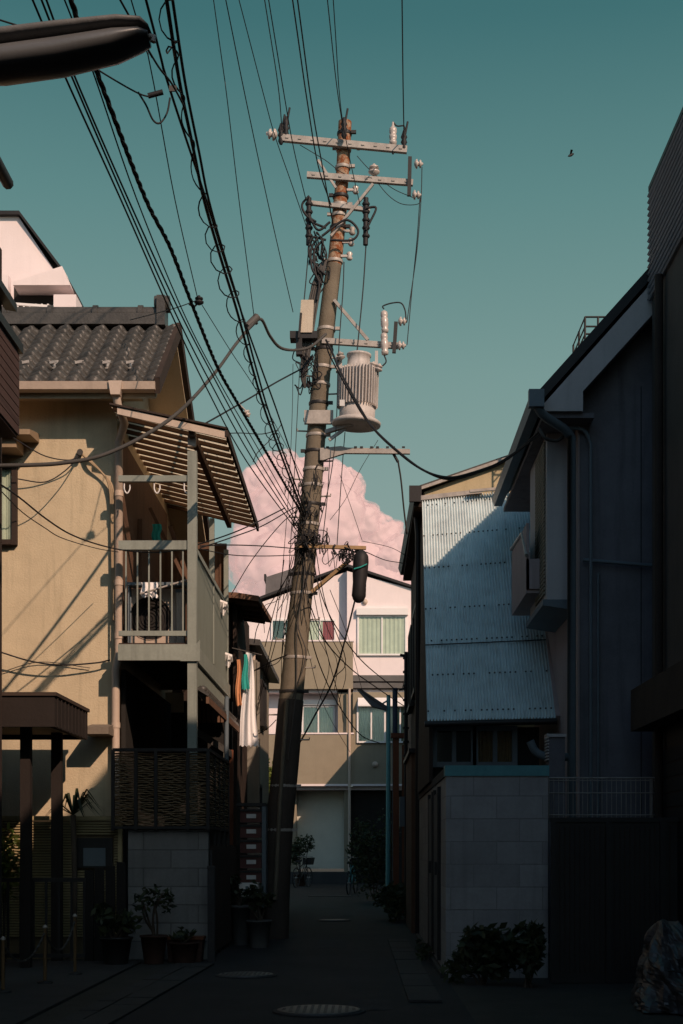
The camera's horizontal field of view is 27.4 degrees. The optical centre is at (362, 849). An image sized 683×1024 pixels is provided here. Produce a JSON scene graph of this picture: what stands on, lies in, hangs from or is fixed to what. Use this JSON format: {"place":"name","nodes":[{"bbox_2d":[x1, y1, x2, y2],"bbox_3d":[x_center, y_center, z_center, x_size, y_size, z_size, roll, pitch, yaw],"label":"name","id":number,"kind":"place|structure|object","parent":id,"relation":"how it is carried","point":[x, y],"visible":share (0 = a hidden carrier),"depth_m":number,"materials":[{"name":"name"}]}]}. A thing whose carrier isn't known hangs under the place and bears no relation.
{"place":"outdoors","nodes":[
{"label":"outdoors","id":0,"kind":"place"},
{"bbox_2d":[112,884,476,1023],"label":"road","id":1,"kind":"structure","parent":0,"point":[362,965],"depth_m":12.97,"materials":[{"name":"grey asphalt"}]},
{"bbox_2d":[52,963,190,1023],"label":"kerb","id":2,"kind":"structure","parent":1,"relation":"on","point":[95,1007],"depth_m":11.24,"materials":[{"name":"concrete"}]},
{"bbox_2d":[74,963,213,1023],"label":"gutter","id":3,"kind":"object","parent":1,"relation":"on","point":[122,1008],"visible":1,"depth_m":11.25,"materials":[{"name":"concrete"}]},
{"bbox_2d":[169,926,198,962],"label":"potted plant","id":4,"kind":"object","parent":1,"relation":"on","point":[183,951],"visible":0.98,"depth_m":14.80,"materials":[{"name":"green plant"}]},
{"bbox_2d":[167,936,205,961],"bbox_3d":[-1.909,1.065,15.090,0.410,0.270,0.260,0,0,0],"label":"plant trough","id":5,"kind":"object","parent":1,"relation":"on","point":[200,949],"visible":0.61,"depth_m":14.98,"materials":[{"name":"ceramic"}]},
{"bbox_2d":[207,850,215,961],"bbox_3d":[-1.634,0.600,15.100,0.086,1.200,0.120,0,0,0],"label":"gate post","id":6,"kind":"object","parent":1,"relation":"on","point":[210,913],"visible":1,"depth_m":15.05,"materials":[{"name":"stone"}]},
{"bbox_2d":[230,873,249,944],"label":"potted plant","id":7,"kind":"object","parent":1,"relation":"on","point":[240,915],"visible":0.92,"depth_m":17.61,"materials":[{"name":"green plant"}]},
{"bbox_2d":[215,971,276,978],"bbox_3d":[-1.114,1.185,13.333,0.590,0.023,0.590,0,0,0],"label":"manhole cover","id":8,"kind":"object","parent":1,"relation":"on","point":[246,974],"visible":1,"depth_m":13.20,"materials":[{"name":"metal"}]},
{"bbox_2d":[236,803,267,917],"bbox_3d":[-1.464,0.293,18.455,0.392,1.814,0.370,0,0,0],"label":"letterbox stack","id":9,"kind":"object","parent":1,"relation":"on","point":[253,831],"visible":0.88,"depth_m":18.30,"materials":[{"name":"black metal"}]},
{"bbox_2d":[247,660,259,911],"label":"grey pillar","id":10,"kind":"structure","parent":1,"relation":"on","point":[253,774],"depth_m":22.60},
{"bbox_2d":[241,879,276,947],"bbox_3d":[-1.287,0.777,17.184,0.449,0.846,0.485,0,0,0],"label":"potted plant","id":11,"kind":"object","parent":1,"relation":"on","point":[259,931],"visible":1,"depth_m":17.11,"materials":[{"name":"green plant"}]},
{"bbox_2d":[291,834,314,885],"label":"potted tree","id":12,"kind":"object","parent":1,"relation":"on","point":[297,845],"visible":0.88,"depth_m":46.21,"materials":[{"name":"green plant"}]},
{"bbox_2d":[292,856,314,887],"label":"bicycle","id":13,"kind":"object","parent":1,"relation":"on","point":[307,861],"visible":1,"depth_m":45.59,"materials":[{"name":"black metal"}]},
{"bbox_2d":[272,1004,365,1016],"bbox_3d":[-0.326,1.185,10.370,0.690,0.023,0.690,0,0,0],"label":"manhole cover","id":14,"kind":"object","parent":1,"relation":"on","point":[320,1010],"visible":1,"depth_m":10.26,"materials":[{"name":"metal"}]},
{"bbox_2d":[254,107,422,938],"bbox_3d":[-0.377,-4.387,19.310,2.372,11.230,1.475,0,0,0],"label":"utility pole","id":15,"kind":"object","parent":1,"relation":"on","point":[317,419],"visible":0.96,"depth_m":18.85,"materials":[{"name":"concrete"}]},
{"bbox_2d":[32,0,299,534],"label":"overhead wire","id":16,"kind":"object","parent":15,"relation":"attached to","point":[68,84],"visible":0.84,"depth_m":10.46,"materials":[{"name":"black rubber"}]},
{"bbox_2d":[41,0,300,532],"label":"overhead wire","id":17,"kind":"object","parent":15,"relation":"attached to","point":[72,78],"visible":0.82,"depth_m":10.46,"materials":[{"name":"black rubber"}]},
{"bbox_2d":[45,0,301,530],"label":"overhead wire","id":18,"kind":"object","parent":15,"relation":"attached to","point":[81,92],"visible":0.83,"depth_m":10.43,"materials":[{"name":"black rubber"}]},
{"bbox_2d":[64,0,301,525],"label":"overhead wire","id":19,"kind":"object","parent":15,"relation":"attached to","point":[163,265],"visible":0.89,"depth_m":10.53,"materials":[{"name":"black rubber"}]},
{"bbox_2d":[68,0,300,511],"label":"overhead wire","id":20,"kind":"object","parent":15,"relation":"attached to","point":[74,9],"visible":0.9,"depth_m":10.36,"materials":[{"name":"black rubber"}]},
{"bbox_2d":[145,0,307,504],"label":"overhead wire","id":21,"kind":"object","parent":15,"relation":"attached to","point":[164,71],"visible":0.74,"depth_m":10.46,"materials":[{"name":"black rubber"}]},
{"bbox_2d":[158,0,306,515],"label":"overhead wire","id":22,"kind":"object","parent":15,"relation":"attached to","point":[182,95],"visible":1,"depth_m":10.84,"materials":[{"name":"black rubber"}]},
{"bbox_2d":[202,305,302,477],"bbox_3d":[-1.160,-5.125,16.147,0.046,0.268,5.353,0,0,8],"label":"overhead wire","id":23,"kind":"object","parent":15,"relation":"attached to","point":[249,379],"visible":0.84,"depth_m":15.01,"materials":[{"name":"black rubber"}]},
{"bbox_2d":[189,295,203,306],"bbox_3d":[-1.604,-5.287,13.509,0.141,0.120,0.092,0,0,23],"label":"wire insulator","id":24,"kind":"object","parent":23,"relation":"attached to","point":[199,301],"visible":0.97,"depth_m":13.48,"materials":[{"name":"black rubber"}]},
{"bbox_2d":[131,0,197,299],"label":"overhead wire","id":25,"kind":"object","parent":24,"relation":"attached to","point":[167,157],"visible":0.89,"depth_m":10.94,"materials":[{"name":"black rubber"}]},
{"bbox_2d":[259,318,326,351],"bbox_3d":[-0.930,-6.622,17.864,0.120,0.568,1.905,0,0,25],"label":"service cable","id":26,"kind":"object","parent":15,"relation":"attached to","point":[276,344],"visible":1,"depth_m":17.81,"materials":[{"name":"rubber"}]},
{"bbox_2d":[0,322,254,467],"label":"service cable","id":27,"kind":"object","parent":26,"relation":"attached to","point":[125,445],"visible":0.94,"depth_m":13.48,"materials":[{"name":"rubber"}]},
{"bbox_2d":[213,0,253,314],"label":"overhead wire","id":28,"kind":"object","parent":27,"relation":"attached to","point":[233,153],"visible":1,"depth_m":13.40,"materials":[{"name":"black rubber"}]},
{"bbox_2d":[290,300,317,356],"bbox_3d":[-0.794,-6.982,18.767,0.366,0.719,0.265,0,0,0],"label":"switch box","id":29,"kind":"object","parent":15,"relation":"attached to","point":[305,332],"visible":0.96,"depth_m":18.68,"materials":[{"name":"beige metal"}]},
{"bbox_2d":[225,0,292,311],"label":"overhead wire","id":30,"kind":"object","parent":29,"relation":"attached to","point":[255,147],"visible":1,"depth_m":15.11,"materials":[{"name":"black rubber"}]},
{"bbox_2d":[292,0,330,204],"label":"overhead wire","id":31,"kind":"object","parent":15,"relation":"attached to","point":[306,95],"visible":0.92,"depth_m":16.50,"materials":[{"name":"black rubber"}]},
{"bbox_2d":[297,0,333,223],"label":"overhead wire","id":32,"kind":"object","parent":15,"relation":"attached to","point":[312,108],"visible":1,"depth_m":16.57,"materials":[{"name":"black rubber"}]},
{"bbox_2d":[325,350,382,440],"bbox_3d":[-0.088,-6.072,18.750,0.660,1.195,0.660,0,0,-33],"label":"pole transformer","id":33,"kind":"object","parent":15,"relation":"attached to","point":[360,371],"visible":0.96,"depth_m":18.58,"materials":[{"name":"paint"}]},
{"bbox_2d":[352,550,368,602],"bbox_3d":[-0.038,-3.643,18.638,0.227,0.702,0.235,0,0,0],"label":"splice closure","id":34,"kind":"object","parent":15,"relation":"attached to","point":[360,565],"visible":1,"depth_m":18.57,"materials":[{"name":"plastic"}]},
{"bbox_2d":[301,601,354,738],"bbox_3d":[-0.516,-2.356,19.058,1.171,1.958,0.112,0,0,41],"label":"service cable","id":35,"kind":"object","parent":34,"relation":"attached to","point":[334,673],"visible":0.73,"depth_m":18.98,"materials":[{"name":"black rubber"}]},
{"bbox_2d":[325,339,539,479],"bbox_3d":[0.515,-5.425,16.294,0.297,2.795,5.229,0,0,-26],"label":"service cable","id":36,"kind":"object","parent":15,"relation":"attached to","point":[392,446],"visible":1,"depth_m":16.08,"materials":[{"name":"black rubber"}]},
{"bbox_2d":[345,808,400,900],"bbox_3d":[0.239,0.122,32.992,1.342,2.223,1.167,0,0,0],"label":"shrub","id":37,"kind":"object","parent":1,"relation":"on","point":[366,861],"visible":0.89,"depth_m":32.98,"materials":[{"name":"green plant"}]},
{"bbox_2d":[357,689,389,885],"bbox_3d":[0.213,-1.159,30.859,0.843,4.719,0.275,0,0,-25],"label":"lane lamp","id":38,"kind":"object","parent":1,"relation":"on","point":[373,702],"visible":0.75,"depth_m":30.96,"materials":[{"name":"metal"}]},
{"bbox_2d":[372,880,405,921],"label":"shrub","id":39,"kind":"object","parent":1,"relation":"on","point":[391,897],"visible":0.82,"depth_m":23.80,"materials":[{"name":"green plant"}]},
{"bbox_2d":[392,688,397,880],"bbox_3d":[0.663,-1.078,29.000,0.102,4.556,0.102,0,0,39],"label":"vertical pipe","id":40,"kind":"object","parent":1,"relation":"on","point":[394,713],"visible":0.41,"depth_m":28.98,"materials":[{"name":"metal"}]},
{"bbox_2d":[391,733,403,885],"bbox_3d":[0.685,-0.528,27.060,0.289,3.456,0.160,0,0,0],"label":"timber post","id":41,"kind":"object","parent":1,"relation":"on","point":[395,737],"visible":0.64,"depth_m":27.00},
{"bbox_2d":[399,652,408,918],"bbox_3d":[0.716,-1.133,24.500,0.183,4.665,0.110,0,0,0],"label":"vertical pipe","id":42,"kind":"object","parent":1,"relation":"on","point":[405,689],"visible":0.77,"depth_m":24.47,"materials":[{"name":"black metal"}]},
{"bbox_2d":[414,938,433,960],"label":"weed","id":43,"kind":"object","parent":1,"relation":"on","point":[422,948],"visible":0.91,"depth_m":15.37,"materials":[{"name":"green plant"}]},
{"bbox_2d":[227,450,410,596],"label":"cloud","id":44,"kind":"structure","parent":0,"point":[373,524],"depth_m":1461.20,"materials":[{"name":"pink"}]},
{"bbox_2d":[247,564,410,883],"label":"end house","id":45,"kind":"structure","parent":0,"point":[340,789],"depth_m":49.98,"materials":[{"name":"white paint"}]},
{"bbox_2d":[264,570,292,593],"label":"rooftop box","id":46,"kind":"object","parent":45,"relation":"on","point":[272,582],"visible":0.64,"depth_m":52.00,"materials":[{"name":"metal"}]},
{"bbox_2d":[271,619,287,639],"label":"window","id":47,"kind":"structure","parent":45,"relation":"in","point":[280,635],"depth_m":50.42,"materials":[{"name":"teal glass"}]},
{"bbox_2d":[302,705,334,732],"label":"window","id":48,"kind":"structure","parent":45,"relation":"in","point":[321,723],"depth_m":50.42,"materials":[{"name":"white glass"}]},
{"bbox_2d":[297,791,343,868],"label":"garage door","id":49,"kind":"structure","parent":45,"relation":"in","point":[298,792],"depth_m":51.00,"materials":[{"name":"metal"}]},
{"bbox_2d":[309,619,335,639],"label":"window","id":50,"kind":"structure","parent":45,"relation":"in","point":[324,629],"depth_m":50.43,"materials":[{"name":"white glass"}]},
{"bbox_2d":[357,702,385,742],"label":"window","id":51,"kind":"structure","parent":45,"relation":"in","point":[371,722],"depth_m":49.67,"materials":[{"name":"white glass"}]},
{"bbox_2d":[357,615,406,655],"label":"window","id":52,"kind":"structure","parent":45,"relation":"in","point":[377,635],"depth_m":49.98,"materials":[{"name":"white"}]},
{"bbox_2d":[390,706,403,742],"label":"window","id":53,"kind":"structure","parent":45,"relation":"in","point":[400,708],"depth_m":49.67,"materials":[{"name":"white glass"}]},
{"bbox_2d":[0,0,682,591],"label":"sky","id":54,"kind":"structure","parent":0,"point":[521,239],"materials":[{"name":"teal"}]},
{"bbox_2d":[7,869,682,1023],"bbox_3d":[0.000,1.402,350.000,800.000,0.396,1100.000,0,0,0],"label":"ground","id":55,"kind":"structure","parent":0,"point":[515,1001],"depth_m":11.13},
{"bbox_2d":[0,157,22,981],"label":"brown house","id":56,"kind":"structure","parent":55,"relation":"on","point":[11,347],"depth_m":12.03,"materials":[{"name":"brown wood"}]},
{"bbox_2d":[0,14,155,85],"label":"street lamp","id":57,"kind":"object","parent":56,"relation":"attached to","point":[47,50],"visible":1,"depth_m":5.53,"materials":[{"name":"metal"}]},
{"bbox_2d":[0,483,283,552],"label":"service cable","id":58,"kind":"object","parent":56,"relation":"attached to","point":[24,501],"visible":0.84,"depth_m":14.42,"materials":[{"name":"black rubber"}]},
{"bbox_2d":[0,210,83,306],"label":"white building","id":59,"kind":"structure","parent":55,"relation":"on","point":[34,274],"depth_m":24.00,"materials":[{"name":"paint"}]},
{"bbox_2d":[2,816,122,958],"bbox_3d":[-4.321,0.414,15.362,3.358,1.573,0.096,0,0,0],"label":"louvre screen","id":60,"kind":"object","parent":55,"relation":"on","point":[99,843],"visible":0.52,"depth_m":15.36,"materials":[{"name":"black metal"}]},
{"bbox_2d":[0,961,140,1023],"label":"forecourt","id":61,"kind":"structure","parent":55,"relation":"on","point":[28,997],"depth_m":12.28,"materials":[{"name":"grey concrete"}]},
{"bbox_2d":[0,936,11,992],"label":"chain post","id":62,"kind":"object","parent":61,"relation":"on","point":[3,989],"visible":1,"depth_m":11.59,"materials":[{"name":"gold metal"}]},
{"bbox_2d":[2,821,19,961],"bbox_3d":[-3.775,0.464,14.752,0.448,1.540,0.603,0,0,-38],"label":"shrub","id":63,"kind":"object","parent":61,"relation":"on","point":[8,865],"visible":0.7,"depth_m":14.65,"materials":[{"name":"green plant"}]},
{"bbox_2d":[2,878,85,957],"bbox_3d":[-4.419,0.693,14.315,3.162,0.814,0.030,0,0,0],"label":"iron fence","id":64,"kind":"object","parent":61,"relation":"on","point":[58,881],"visible":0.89,"depth_m":14.30,"materials":[{"name":"black metal"}]},
{"bbox_2d":[37,925,52,983],"bbox_3d":[-2.817,0.920,12.400,0.140,0.519,0.140,0,0,0],"label":"chain post","id":65,"kind":"object","parent":61,"relation":"on","point":[44,981],"visible":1,"depth_m":12.39,"materials":[{"name":"gold metal"}]},
{"bbox_2d":[2,692,89,967],"bbox_3d":[-4.490,-0.168,14.435,3.020,2.735,1.670,0,0,0],"label":"porch canopy","id":66,"kind":"object","parent":61,"relation":"on","point":[56,718],"visible":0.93,"depth_m":14.00,"materials":[{"name":"brown wood"}]},
{"bbox_2d":[68,914,81,974],"bbox_3d":[-2.736,0.893,13.300,0.140,0.574,0.140,0,0,0],"label":"chain post","id":67,"kind":"object","parent":61,"relation":"on","point":[74,972],"visible":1,"depth_m":13.29,"materials":[{"name":"gold metal"}]},
{"bbox_2d":[90,901,143,964],"bbox_3d":[-2.549,0.868,14.500,0.582,0.664,0.390,0,0,0],"label":"potted plant","id":68,"kind":"object","parent":61,"relation":"on","point":[116,948],"visible":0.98,"depth_m":14.41,"materials":[{"name":"green plant"}]},
{"bbox_2d":[42,788,103,960],"bbox_3d":[-3.087,0.264,15.129,0.833,1.874,0.527,0,0,0],"label":"spiky plant","id":69,"kind":"object","parent":55,"relation":"on","point":[75,805],"visible":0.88,"depth_m":15.07,"materials":[{"name":"green plant"}]},
{"bbox_2d":[84,862,125,960],"bbox_3d":[-2.746,0.664,14.920,0.436,1.072,0.040,0,0,0],"label":"board fence","id":70,"kind":"object","parent":55,"relation":"on","point":[94,889],"visible":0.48,"depth_m":14.90,"materials":[{"name":"brown wood"}]},
{"bbox_2d":[2,295,208,815],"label":"tile roof house","id":71,"kind":"structure","parent":55,"relation":"on","point":[81,369],"depth_m":15.80,"materials":[{"name":"beige paint"}]},
{"bbox_2d":[2,468,17,545],"bbox_3d":[-4.418,-3.888,15.755,1.047,0.911,0.090,0,0,0],"label":"window","id":72,"kind":"structure","parent":71,"relation":"in","point":[9,476],"depth_m":15.77,"materials":[{"name":"brown glass"}]},
{"bbox_2d":[132,884,177,963],"bbox_3d":[-2.202,0.776,14.805,0.489,0.847,0.382,0,0,0],"label":"potted plant","id":73,"kind":"object","parent":55,"relation":"on","point":[153,946],"visible":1,"depth_m":14.73,"materials":[{"name":"green plant"}]},
{"bbox_2d":[127,829,208,959],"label":"block wall","id":74,"kind":"structure","parent":55,"relation":"on","point":[175,862],"depth_m":15.30,"materials":[{"name":"concrete"}]},
{"bbox_2d":[111,748,229,955],"bbox_3d":[-2.205,0.046,16.363,1.073,2.308,2.275,0,0,0],"label":"bamboo screen","id":75,"kind":"object","parent":74,"relation":"on","point":[209,763],"visible":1,"depth_m":15.27,"materials":[{"name":"brown wood"}]},
{"bbox_2d":[121,669,232,935],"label":"shed","id":76,"kind":"structure","parent":55,"relation":"on","point":[150,718],"depth_m":18.37,"materials":[{"name":"black wood"}]},
{"bbox_2d":[165,692,183,712],"bbox_3d":[-2.653,-2.072,19.675,0.266,0.280,0.030,0,0,0],"label":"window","id":77,"kind":"structure","parent":76,"relation":"in","point":[176,699],"depth_m":19.66,"materials":[{"name":"glass"}]},
{"bbox_2d":[224,696,229,945],"bbox_3d":[-1.710,-0.366,17.550,0.083,3.133,0.060,0,0,0],"label":"drain pipe","id":78,"kind":"object","parent":76,"relation":"attached to","point":[226,731],"visible":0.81,"depth_m":17.52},
{"bbox_2d":[229,750,233,844],"bbox_3d":[-1.750,-0.464,18.585,0.086,1.729,0.090,0,0,0],"label":"rusty post","id":79,"kind":"object","parent":76,"relation":"attached to","point":[231,760],"visible":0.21,"depth_m":18.55,"materials":[{"name":"metal"}]},
{"bbox_2d":[109,403,258,824],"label":"steel balcony","id":80,"kind":"structure","parent":55,"relation":"on","point":[193,467],"depth_m":16.44,"materials":[{"name":"grey metal"}]},
{"bbox_2d":[138,519,153,588],"bbox_3d":[-2.694,-3.150,17.400,0.055,1.700,1.000,0,0,0],"label":"sliding door","id":81,"kind":"structure","parent":80,"relation":"in","point":[144,533],"depth_m":17.08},
{"bbox_2d":[132,589,175,642],"bbox_3d":[-2.369,-2.607,15.900,0.527,0.660,0.360,0,0,0],"label":"air conditioner","id":82,"kind":"object","parent":80,"relation":"on","point":[155,612],"visible":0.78,"depth_m":15.75,"materials":[{"name":"plastic"}]},
{"bbox_2d":[127,582,186,642],"bbox_3d":[-2.279,-2.626,15.635,0.702,0.698,0.170,0,0,0],"label":"folding table","id":83,"kind":"object","parent":80,"relation":"on","point":[130,585],"visible":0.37,"depth_m":15.57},
{"bbox_2d":[176,589,185,642],"bbox_3d":[-2.039,-2.593,15.685,0.100,0.631,0.150,0,0,0],"label":"storage bin","id":84,"kind":"object","parent":80,"relation":"on","point":[180,639],"visible":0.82,"depth_m":15.62,"materials":[{"name":"plastic"}]},
{"bbox_2d":[198,685,238,731],"bbox_3d":[-1.778,-1.725,17.390,0.145,0.210,3.820,0,0,0],"label":"lean to eave","id":85,"kind":"object","parent":80,"relation":"attached to","point":[214,703],"visible":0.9,"depth_m":16.52,"materials":[{"name":"wood"}]},
{"bbox_2d":[232,648,261,746],"bbox_3d":[-1.599,-2.106,19.266,0.417,1.373,0.096,0,0,0],"label":"hanging laundry","id":86,"kind":"object","parent":80,"relation":"hanging from","point":[248,731],"visible":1,"depth_m":19.30,"materials":[{"name":"white fabric"}]},
{"bbox_2d":[172,592,271,874],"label":"timber house","id":87,"kind":"structure","parent":55,"relation":"on","point":[244,609],"depth_m":20.85,"materials":[{"name":"brown wood"}]},
{"bbox_2d":[249,638,278,869],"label":"grey beige house","id":88,"kind":"structure","parent":55,"relation":"on","point":[257,646],"depth_m":27.16,"materials":[{"name":"paint"}]},
{"bbox_2d":[260,679,267,729],"bbox_3d":[-1.905,-2.775,26.850,0.090,0.870,1.020,0,0,0],"label":"window","id":89,"kind":"structure","parent":88,"relation":"in","point":[263,700],"depth_m":26.80,"materials":[{"name":"black glass"}]},
{"bbox_2d":[399,748,414,932],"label":"brown shed","id":90,"kind":"structure","parent":55,"relation":"on","point":[409,760],"depth_m":20.63,"materials":[{"name":"brown wood"}]},
{"bbox_2d":[439,922,519,984],"bbox_3d":[1.074,0.937,12.490,0.795,0.602,0.489,0,0,0],"label":"shrub","id":91,"kind":"object","parent":55,"relation":"on","point":[481,947],"visible":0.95,"depth_m":12.43,"materials":[{"name":"green plant"}]},
{"bbox_2d":[416,765,548,977],"bbox_3d":[1.229,0.205,16.192,1.024,1.991,6.215,0,0,0],"label":"block enclosure","id":92,"kind":"object","parent":55,"relation":"on","point":[483,844],"visible":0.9,"depth_m":13.10,"materials":[{"name":"grey concrete"}]},
{"bbox_2d":[428,798,430,945],"bbox_3d":[0.746,0.254,15.590,0.058,1.652,0.780,0,0,0],"label":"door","id":93,"kind":"structure","parent":92,"relation":"in","point":[429,801],"depth_m":15.72,"materials":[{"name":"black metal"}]},
{"bbox_2d":[434,794,436,955],"bbox_3d":[0.746,0.254,14.390,0.058,1.652,0.780,0,0,0],"label":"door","id":94,"kind":"structure","parent":92,"relation":"in","point":[435,796],"depth_m":14.42,"materials":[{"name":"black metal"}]},
{"bbox_2d":[417,487,559,793],"bbox_3d":[1.469,-2.642,17.203,1.582,4.500,3.594,0,0,0],"label":"corrugated lean to","id":95,"kind":"object","parent":92,"relation":"on","point":[485,654],"visible":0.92,"depth_m":16.52,"materials":[{"name":"blue metal"}]},
{"bbox_2d":[433,726,475,767],"bbox_3d":[1.030,-1.172,15.855,0.505,0.471,0.090,0,0,0],"label":"window","id":96,"kind":"structure","parent":95,"relation":"in","point":[456,745],"depth_m":15.89,"materials":[{"name":"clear glass"}]},
{"bbox_2d":[476,726,516,764],"bbox_3d":[1.494,-1.172,15.855,0.505,0.471,0.090,0,0,0],"label":"window","id":97,"kind":"structure","parent":95,"relation":"in","point":[495,745],"depth_m":15.87,"materials":[{"name":"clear glass"}]},
{"bbox_2d":[499,919,547,987],"bbox_3d":[1.416,0.914,12.261,0.425,0.640,0.447,0,0,0],"label":"shrub","id":98,"kind":"object","parent":55,"relation":"on","point":[527,946],"visible":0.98,"depth_m":12.22,"materials":[{"name":"green plant"}]},
{"bbox_2d":[549,777,654,973],"bbox_3d":[2.304,0.248,13.512,1.029,1.904,0.051,0,0,0],"label":"wire fence","id":99,"kind":"object","parent":55,"relation":"on","point":[651,792],"visible":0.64,"depth_m":13.50,"materials":[{"name":"metal"}]},
{"bbox_2d":[549,817,678,983],"bbox_3d":[2.261,0.454,12.605,1.157,1.492,0.090,0,0,0],"label":"dark panel fence","id":100,"kind":"object","parent":55,"relation":"on","point":[613,890],"visible":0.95,"depth_m":12.60,"materials":[{"name":"black metal"}]},
{"bbox_2d":[630,919,682,1014],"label":"rock","id":101,"kind":"object","parent":55,"relation":"on","point":[658,987],"visible":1,"depth_m":10.33,"materials":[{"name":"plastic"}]},
{"bbox_2d":[388,939,441,1001],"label":"pavement","id":102,"kind":"structure","parent":0,"point":[417,983],"depth_m":13.26,"materials":[{"name":"grey concrete"}]},
{"bbox_2d":[398,455,533,934],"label":"ochre gable house","id":103,"kind":"structure","parent":0,"point":[412,545],"depth_m":19.87,"materials":[{"name":"paint"}]},
{"bbox_2d":[407,625,414,713],"bbox_3d":[0.795,-3.000,23.400,0.090,1.320,1.320,0,0,0],"label":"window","id":104,"kind":"structure","parent":103,"relation":"in","point":[411,703],"depth_m":22.99,"materials":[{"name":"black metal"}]},
{"bbox_2d":[411,605,414,699],"bbox_3d":[0.795,-3.000,21.200,0.090,1.320,1.320,0,0,0],"label":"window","id":105,"kind":"structure","parent":103,"relation":"in","point":[413,616],"depth_m":21.80,"materials":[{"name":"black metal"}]},
{"bbox_2d":[492,269,651,952],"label":"grey gable house","id":106,"kind":"structure","parent":0,"point":[581,492],"depth_m":14.20,"materials":[{"name":"paint"}]},
{"bbox_2d":[544,733,565,942],"bbox_3d":[1.866,-0.112,13.600,0.183,2.023,0.240,0,0,0],"label":"meter cabinet","id":107,"kind":"object","parent":106,"relation":"attached to","point":[555,751],"visible":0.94,"depth_m":13.50,"materials":[{"name":"metal"}]},
{"bbox_2d":[572,316,604,352],"bbox_3d":[3.104,-5.782,18.500,0.528,2.164,1.025,0,0,0],"label":"roof railing","id":108,"kind":"object","parent":106,"relation":"on","point":[579,336],"visible":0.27,"depth_m":18.00,"materials":[{"name":"black metal"}]},
{"bbox_2d":[631,107,682,924],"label":"building","id":109,"kind":"structure","parent":0,"point":[657,704],"depth_m":12.98,"materials":[{"name":"grey paint"}]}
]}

